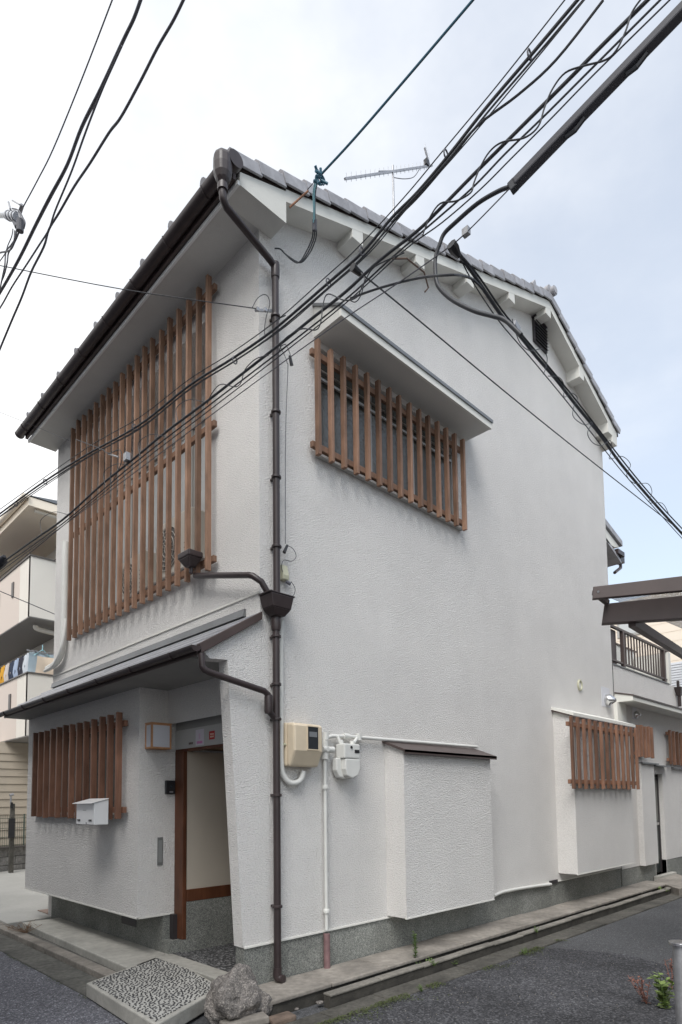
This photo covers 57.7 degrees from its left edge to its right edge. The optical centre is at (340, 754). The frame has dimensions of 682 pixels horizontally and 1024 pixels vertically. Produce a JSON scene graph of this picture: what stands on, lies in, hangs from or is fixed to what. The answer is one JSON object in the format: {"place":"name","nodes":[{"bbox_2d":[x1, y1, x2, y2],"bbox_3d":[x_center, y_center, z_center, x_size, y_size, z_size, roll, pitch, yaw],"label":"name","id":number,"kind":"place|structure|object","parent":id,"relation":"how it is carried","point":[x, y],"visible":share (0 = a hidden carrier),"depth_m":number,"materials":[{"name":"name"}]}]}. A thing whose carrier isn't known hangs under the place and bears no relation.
{"place":"outdoors","nodes":[
{"label":"outdoors","id":0,"kind":"place"},
{"bbox_2d":[0,869,50,928],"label":"driveway","id":1,"kind":"structure","parent":0,"point":[19,902],"depth_m":9.75,"materials":[{"name":"concrete"}]},
{"bbox_2d":[8,793,14,872],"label":"gate pillar","id":2,"kind":"structure","parent":1,"relation":"on","point":[11,828],"depth_m":13.87,"materials":[{"name":"metal"}]},
{"bbox_2d":[38,909,47,913],"bbox_3d":[-3.535,2.262,9.389,1.880,0.010,0.440,3,-6,-44],"label":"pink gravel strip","id":3,"kind":"object","parent":1,"relation":"on","point":[45,911],"visible":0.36,"depth_m":8.80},
{"bbox_2d":[0,591,54,614],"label":"thin wire","id":4,"kind":"object","parent":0,"point":[27,602],"visible":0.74,"depth_m":11.61,"materials":[{"name":"grey"}]},
{"bbox_2d":[0,951,126,1023],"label":"road","id":5,"kind":"structure","parent":0,"point":[30,996],"depth_m":5.08,"materials":[{"name":"grey asphalt"}]},
{"bbox_2d":[6,955,103,1008],"bbox_3d":[-2.623,2.063,5.643,0.080,0.009,4.360,3,-6,-44],"label":"moss edge","id":6,"kind":"object","parent":5,"relation":"on","point":[50,979],"visible":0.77,"depth_m":6.15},
{"bbox_2d":[86,958,210,1023],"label":"pebble mosaic step","id":7,"kind":"object","parent":5,"relation":"on","point":[156,991],"visible":0.99,"depth_m":4.90,"materials":[{"name":"stone"}]},
{"bbox_2d":[0,0,184,349],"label":"cable bundle","id":8,"kind":"object","parent":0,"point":[94,103],"visible":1,"depth_m":4.02,"materials":[{"name":"grey rubber"}]},
{"bbox_2d":[17,929,326,1023],"bbox_3d":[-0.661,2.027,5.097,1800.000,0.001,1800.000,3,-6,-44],"label":"ground","id":9,"kind":"structure","parent":0,"point":[299,1014],"depth_m":4.79,"materials":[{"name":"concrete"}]},
{"bbox_2d":[0,845,25,871],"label":"block wall","id":10,"kind":"structure","parent":9,"relation":"on","point":[19,857],"depth_m":14.46,"materials":[{"name":"concrete"}]},
{"bbox_2d":[0,814,26,846],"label":"fence","id":11,"kind":"object","parent":10,"relation":"on","point":[24,836],"visible":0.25,"depth_m":14.54,"materials":[{"name":"black metal"}]},
{"bbox_2d":[0,493,56,846],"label":"neighboring building","id":12,"kind":"structure","parent":9,"relation":"on","point":[30,579],"depth_m":15.31,"materials":[{"name":"white concrete"}]},
{"bbox_2d":[27,649,53,654],"bbox_3d":[-9.550,-1.962,17.247,0.641,0.670,6.750,3,-6,-44],"label":"drying pole","id":13,"kind":"object","parent":12,"relation":"attached to","point":[40,652],"visible":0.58,"depth_m":14.88,"materials":[{"name":"metal"}]},
{"bbox_2d":[0,665,5,683],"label":"shirt","id":14,"kind":"object","parent":13,"relation":"hanging from","point":[2,673],"visible":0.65,"depth_m":16.50,"materials":[{"name":"yellow fabric"}]},
{"bbox_2d":[3,663,9,681],"bbox_3d":[-8.706,-2.021,16.171,0.103,0.710,0.561,3,-6,-44],"label":"shirt","id":15,"kind":"object","parent":13,"relation":"hanging from","point":[7,666],"visible":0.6,"depth_m":16.23,"materials":[{"name":"grey fabric"}]},
{"bbox_2d":[8,661,14,679],"bbox_3d":[-8.447,-2.018,15.906,0.103,0.760,0.561,3,-6,-44],"label":"shirt","id":16,"kind":"object","parent":13,"relation":"hanging from","point":[10,671],"visible":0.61,"depth_m":15.97,"materials":[{"name":"blue fabric"}]},
{"bbox_2d":[13,658,19,676],"bbox_3d":[-8.188,-2.091,15.646,0.103,0.660,0.561,3,-6,-44],"label":"shirt","id":17,"kind":"object","parent":13,"relation":"hanging from","point":[15,666],"visible":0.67,"depth_m":15.70,"materials":[{"name":"blue fabric"}]},
{"bbox_2d":[17,656,24,674],"bbox_3d":[-7.929,-2.088,15.382,0.103,0.710,0.561,3,-6,-44],"label":"shirt","id":18,"kind":"object","parent":13,"relation":"hanging from","point":[20,663],"visible":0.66,"depth_m":15.44,"materials":[{"name":"grey fabric"}]},
{"bbox_2d":[22,653,28,672],"bbox_3d":[-7.670,-2.086,15.117,0.103,0.760,0.561,3,-6,-44],"label":"shirt","id":19,"kind":"object","parent":13,"relation":"hanging from","point":[25,661],"visible":0.52,"depth_m":15.18,"materials":[{"name":"grey fabric"}]},
{"bbox_2d":[28,652,53,671],"bbox_3d":[-7.230,-2.188,14.957,0.650,0.530,0.100,3,-6,-44],"label":"towel","id":20,"kind":"object","parent":12,"relation":"hanging from","point":[32,661],"visible":0.38,"depth_m":14.84,"materials":[{"name":"blue fabric"}]},
{"bbox_2d":[35,656,53,674],"bbox_3d":[-6.997,-2.043,14.853,0.650,0.580,0.103,3,-6,-44],"label":"towel","id":21,"kind":"object","parent":12,"relation":"hanging from","point":[42,663],"visible":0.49,"depth_m":14.75,"materials":[{"name":"beige fabric"}]},
{"bbox_2d":[0,922,115,996],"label":"road gutter","id":22,"kind":"object","parent":9,"relation":"on","point":[72,971],"visible":0.81,"depth_m":6.30,"materials":[{"name":"concrete"}]},
{"bbox_2d":[4,919,41,932],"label":"dry twigs","id":23,"kind":"object","parent":22,"relation":"on","point":[25,930],"visible":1,"depth_m":7.49,"materials":[{"name":"brown plant"}]},
{"bbox_2d":[20,918,167,971],"bbox_3d":[-2.851,2.116,6.912,0.540,0.140,3.060,3,-6,-44],"label":"concrete stoop","id":24,"kind":"object","parent":9,"relation":"on","point":[113,953],"visible":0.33,"depth_m":6.64,"materials":[{"name":"grey concrete"}]},
{"bbox_2d":[204,963,261,1023],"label":"boulder","id":25,"kind":"object","parent":9,"relation":"on","point":[233,993],"visible":0.93,"depth_m":4.45,"materials":[{"name":"grey stone"}]},
{"bbox_2d":[256,991,272,1015],"bbox_3d":[-0.601,1.889,4.662,0.190,0.215,0.160,3,-6,-44],"label":"boulder","id":26,"kind":"object","parent":9,"relation":"on","point":[266,1000],"visible":0.45,"depth_m":4.62,"materials":[{"name":"grey stone"}]},
{"bbox_2d":[268,1011,295,1023],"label":"broken brick","id":27,"kind":"object","parent":9,"relation":"on","point":[284,1017],"visible":0.75,"depth_m":4.54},
{"bbox_2d":[0,147,639,984],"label":"stucco house","id":28,"kind":"structure","parent":9,"relation":"on","point":[432,637],"depth_m":6.56,"materials":[{"name":"paint"}]},
{"bbox_2d":[48,720,115,813],"bbox_3d":[-3.087,0.186,7.350,0.050,1.020,2.420,3,-6,-44],"label":"window","id":29,"kind":"structure","parent":28,"relation":"in","point":[114,720],"depth_m":7.01,"materials":[{"name":"grey glass"}]},
{"bbox_2d":[72,798,108,824],"bbox_3d":[-2.591,0.583,6.393,0.183,0.266,0.478,3,-6,-44],"label":"letter box","id":30,"kind":"object","parent":28,"relation":"attached to","point":[92,811],"visible":1,"depth_m":6.27,"materials":[{"name":"white paint"}]},
{"bbox_2d":[122,550,156,598],"bbox_3d":[-2.407,-2.074,7.411,0.276,0.520,0.700,3,-6,-44],"label":"air conditioner unit","id":31,"kind":"object","parent":28,"relation":"attached to","point":[146,576],"visible":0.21,"depth_m":7.18,"materials":[{"name":"beige"}]},
{"bbox_2d":[0,265,285,334],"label":"facade wire","id":32,"kind":"object","parent":28,"relation":"attached to","point":[264,309],"visible":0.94,"depth_m":5.48,"materials":[{"name":"grey"}]},
{"bbox_2d":[0,200,25,288],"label":"insulator fitting","id":33,"kind":"object","parent":32,"relation":"attached to","point":[15,218],"visible":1,"depth_m":5.14,"materials":[{"name":"metal"}]},
{"bbox_2d":[23,0,112,206],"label":"guy wire","id":34,"kind":"object","parent":33,"relation":"attached to","point":[72,101],"visible":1,"depth_m":4.28,"materials":[{"name":"grey"}]},
{"bbox_2d":[108,416,204,606],"bbox_3d":[-2.184,-2.797,7.496,0.050,1.770,3.040,3,-6,-44],"label":"window","id":35,"kind":"structure","parent":28,"relation":"in","point":[203,418],"depth_m":7.47,"materials":[{"name":"grey glass"}]},
{"bbox_2d":[145,722,171,749],"bbox_3d":[-1.839,-0.187,6.234,0.228,0.261,0.138,3,-6,-44],"label":"wall lantern","id":36,"kind":"object","parent":28,"relation":"attached to","point":[158,735],"depth_m":6.19,"materials":[{"name":"brown wood"}]},
{"bbox_2d":[165,780,174,793],"bbox_3d":[-1.753,0.332,6.347,0.105,0.140,0.035,3,-6,-44],"label":"intercom","id":37,"kind":"object","parent":28,"relation":"attached to","point":[169,786],"visible":1,"depth_m":6.33,"materials":[{"name":"black plastic"}]},
{"bbox_2d":[156,507,204,577],"bbox_3d":[-1.701,-2.206,6.684,0.296,0.660,0.720,3,-6,-44],"label":"air conditioner unit","id":38,"kind":"object","parent":28,"relation":"attached to","point":[182,534],"visible":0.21,"depth_m":6.46,"materials":[{"name":"beige"}]},
{"bbox_2d":[280,565,290,584],"bbox_3d":[-0.492,-1.602,5.520,0.094,0.184,0.073,3,-6,-44],"label":"cable junction box","id":39,"kind":"object","parent":28,"relation":"attached to","point":[284,575],"visible":0.9,"depth_m":5.50,"materials":[{"name":"beige plastic"}]},
{"bbox_2d":[281,344,295,595],"bbox_3d":[-0.463,-2.514,4.986,0.129,2.133,1.340,-1,-4,-1],"label":"drop wire","id":40,"kind":"object","parent":28,"relation":"attached to","point":[286,546],"visible":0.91,"depth_m":5.52,"materials":[{"name":"grey"}]},
{"bbox_2d":[0,0,603,516],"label":"cable bundle","id":41,"kind":"object","parent":28,"relation":"attached to","point":[436,172],"visible":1,"depth_m":3.82,"materials":[{"name":"grey rubber"}]},
{"bbox_2d":[284,722,321,767],"bbox_3d":[-0.343,-0.087,5.469,0.365,0.388,0.171,3,-6,-44],"label":"electric meter","id":42,"kind":"object","parent":28,"relation":"attached to","point":[302,745],"visible":0.98,"depth_m":5.39,"materials":[{"name":"beige plastic"}]},
{"bbox_2d":[308,726,317,749],"bbox_3d":[-0.247,-0.148,5.455,0.123,0.200,0.003,3,-6,-44],"label":"meter window","id":43,"kind":"structure","parent":42,"relation":"in","point":[312,741],"depth_m":5.45,"materials":[{"name":"black glass"}]},
{"bbox_2d":[0,0,669,576],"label":"cable bundle","id":44,"kind":"object","parent":28,"relation":"attached to","point":[424,226],"visible":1,"depth_m":3.76,"materials":[{"name":"grey rubber"}]},
{"bbox_2d":[0,1,681,571],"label":"duct cable","id":45,"kind":"object","parent":44,"relation":"hanging from","point":[652,41],"visible":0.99,"depth_m":3.18,"materials":[{"name":"grey plastic"}]},
{"bbox_2d":[447,239,681,537],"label":"alley cable","id":46,"kind":"object","parent":45,"relation":"attached to","point":[453,248],"visible":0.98,"depth_m":4.40,"materials":[{"name":"grey plastic"}]},
{"bbox_2d":[350,273,483,298],"bbox_3d":[0.447,-2.832,3.718,0.878,0.302,0.369,-2,-4,13],"label":"link cable","id":47,"kind":"object","parent":44,"relation":"attached to","point":[430,276],"visible":1,"depth_m":3.70,"materials":[{"name":"grey plastic"}]},
{"bbox_2d":[350,262,670,523],"bbox_3d":[5.971,-2.985,9.748,16.497,0.864,0.130,3,-6,-44],"label":"service wire","id":48,"kind":"object","parent":44,"relation":"attached to","point":[355,269],"visible":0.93,"depth_m":4.81,"materials":[{"name":"grey"}]},
{"bbox_2d":[332,740,359,778],"bbox_3d":[0.051,0.044,5.838,0.255,0.365,0.133,3,-6,-44],"label":"gas meter","id":49,"kind":"object","parent":28,"relation":"attached to","point":[346,763],"visible":1,"depth_m":5.79,"materials":[{"name":"white plastic"}]},
{"bbox_2d":[275,0,473,263],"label":"teal service drop","id":50,"kind":"object","parent":28,"relation":"attached to","point":[319,172],"visible":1,"depth_m":5.34,"materials":[{"name":"blue"}]},
{"bbox_2d":[321,353,453,514],"bbox_3d":[0.561,-3.404,6.855,2.260,1.060,0.050,3,-6,-44],"label":"window","id":51,"kind":"structure","parent":28,"relation":"in","point":[324,388],"depth_m":6.66,"materials":[{"name":"grey glass"}]},
{"bbox_2d":[344,146,432,218],"bbox_3d":[0.655,-7.157,7.880,1.742,2.511,0.050,3,-6,-44],"label":"tv antenna","id":52,"kind":"object","parent":28,"relation":"attached to","point":[427,164],"visible":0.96,"depth_m":7.89,"materials":[{"name":"metal"}]},
{"bbox_2d":[574,727,630,780],"bbox_3d":[4.006,0.019,9.466,2.000,0.850,0.050,3,-6,-44],"label":"window","id":53,"kind":"structure","parent":28,"relation":"in","point":[574,727],"depth_m":9.38,"materials":[{"name":"grey glass"}]},
{"bbox_2d":[316,1000,323,1004],"bbox_3d":[-0.165,1.968,4.917,0.070,0.035,0.056,3,-6,-44],"label":"pebble stone","id":54,"kind":"object","parent":9,"relation":"on","point":[320,1002],"visible":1,"depth_m":4.90,"materials":[{"name":"grey stone"}]},
{"bbox_2d":[258,881,681,1023],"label":"side ledge","id":55,"kind":"object","parent":9,"relation":"on","point":[343,988],"visible":0.84,"depth_m":6.11,"materials":[{"name":"concrete"}]},
{"bbox_2d":[411,931,417,957],"bbox_3d":[0.702,1.808,5.899,0.079,0.261,0.087,-2,-4,16],"label":"tall weed","id":56,"kind":"object","parent":55,"relation":"on","point":[414,944],"visible":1,"depth_m":5.90,"materials":[{"name":"green plant"}]},
{"bbox_2d":[605,519,624,573],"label":"house","id":57,"kind":"structure","parent":9,"relation":"on","point":[614,555],"depth_m":13.59,"materials":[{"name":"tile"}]},
{"bbox_2d":[610,622,681,662],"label":"peach building","id":58,"kind":"structure","parent":9,"relation":"on","point":[671,632],"depth_m":19.04,"materials":[{"name":"beige paint"}]},
{"bbox_2d":[617,624,638,637],"bbox_3d":[9.208,-4.335,19.684,0.032,1.100,0.850,3,-6,-44],"label":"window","id":59,"kind":"structure","parent":58,"relation":"in","point":[625,627],"depth_m":19.76,"materials":[{"name":"white glass"}]},
{"bbox_2d":[612,643,681,886],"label":"annex","id":60,"kind":"object","parent":9,"relation":"on","point":[649,707],"visible":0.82,"depth_m":11.76,"materials":[{"name":"paint"}]},
{"bbox_2d":[628,727,634,756],"bbox_3d":[5.292,-0.240,11.130,0.640,0.540,0.050,3,-6,-44],"label":"window","id":61,"kind":"structure","parent":60,"relation":"in","point":[628,727],"depth_m":11.08,"materials":[{"name":"grey glass"}]},
{"bbox_2d":[610,625,668,681],"bbox_3d":[5.690,-1.865,11.802,2.990,0.710,0.130,3,-6,-44],"label":"terrace railing","id":62,"kind":"object","parent":60,"relation":"on","point":[623,650],"visible":0.92,"depth_m":11.64,"materials":[{"name":"brown metal"}]},
{"bbox_2d":[654,774,662,872],"bbox_3d":[5.995,1.315,11.876,0.560,1.890,0.065,3,-6,-44],"label":"door","id":63,"kind":"structure","parent":60,"relation":"in","point":[659,868],"depth_m":11.99,"materials":[{"name":"grey metal"}]},
{"bbox_2d":[667,731,679,761],"bbox_3d":[6.955,-0.141,12.759,1.200,0.620,0.050,3,-6,-44],"label":"window","id":64,"kind":"structure","parent":60,"relation":"in","point":[667,731],"depth_m":12.36,"materials":[{"name":"silver glass"}]},
{"bbox_2d":[655,874,681,895],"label":"doorstep block","id":65,"kind":"structure","parent":9,"relation":"on","point":[673,882],"depth_m":10.79,"materials":[{"name":"concrete"}]},
{"bbox_2d":[671,661,681,686],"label":"white sided shed","id":66,"kind":"structure","parent":9,"relation":"on","point":[676,671],"depth_m":14.50,"materials":[{"name":"grey metal"}]},
{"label":"broken brick","id":67,"kind":"object","parent":9,"relation":"on","visible":0},
{"bbox_2d":[219,1012,268,1023],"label":"broken brick","id":68,"kind":"object","parent":67,"relation":"on","point":[259,1018],"visible":0.97,"depth_m":4.40,"materials":[{"name":"concrete"}]},
{"bbox_2d":[0,0,681,602],"label":"sky","id":69,"kind":"structure","parent":0,"point":[286,85],"materials":[{"name":"white"}]},
{"bbox_2d":[331,947,675,1023],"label":"alley","id":70,"kind":"structure","parent":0,"point":[485,995],"depth_m":5.06,"materials":[{"name":"grey asphalt"}]},
{"bbox_2d":[317,939,571,1023],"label":"moss strip","id":71,"kind":"object","parent":70,"relation":"on","point":[428,985],"visible":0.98,"depth_m":4.97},
{"bbox_2d":[344,930,664,1022],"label":"loose grit","id":72,"kind":"object","parent":70,"relation":"on","point":[540,979],"visible":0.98,"depth_m":5.30,"materials":[{"name":"gravel"}]},
{"bbox_2d":[628,976,650,1003],"bbox_3d":[2.354,1.831,4.839,0.239,0.243,0.133,75,-76,-86],"label":"red weed","id":73,"kind":"object","parent":70,"relation":"on","point":[640,991],"visible":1,"depth_m":4.83,"materials":[{"name":"brown plant"}]},
{"bbox_2d":[646,972,674,1008],"bbox_3d":[2.462,1.808,4.726,0.204,0.270,0.231,3,-6,-44],"label":"bright weed","id":74,"kind":"object","parent":70,"relation":"on","point":[662,991],"visible":0.97,"depth_m":4.72,"materials":[{"name":"green plant"}]},
{"bbox_2d":[664,958,673,989],"bbox_3d":[2.775,1.845,5.215,0.083,0.257,0.080,-1,-4,2],"label":"red weed","id":75,"kind":"object","parent":70,"relation":"on","point":[671,967],"visible":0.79,"depth_m":5.22,"materials":[{"name":"brown plant"}]},
{"bbox_2d":[668,940,681,1023],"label":"metal post","id":76,"kind":"object","parent":70,"relation":"on","point":[677,954],"visible":1,"depth_m":3.31,"materials":[{"name":"metal"}]},
{"bbox_2d":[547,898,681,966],"bbox_3d":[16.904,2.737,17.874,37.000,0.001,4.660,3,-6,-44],"label":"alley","id":77,"kind":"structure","parent":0,"point":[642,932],"depth_m":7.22,"materials":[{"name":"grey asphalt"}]},
{"bbox_2d":[592,576,681,658],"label":"carport roof","id":78,"kind":"structure","parent":0,"point":[637,606],"depth_m":4.47,"materials":[{"name":"brown metal"}]}
]}

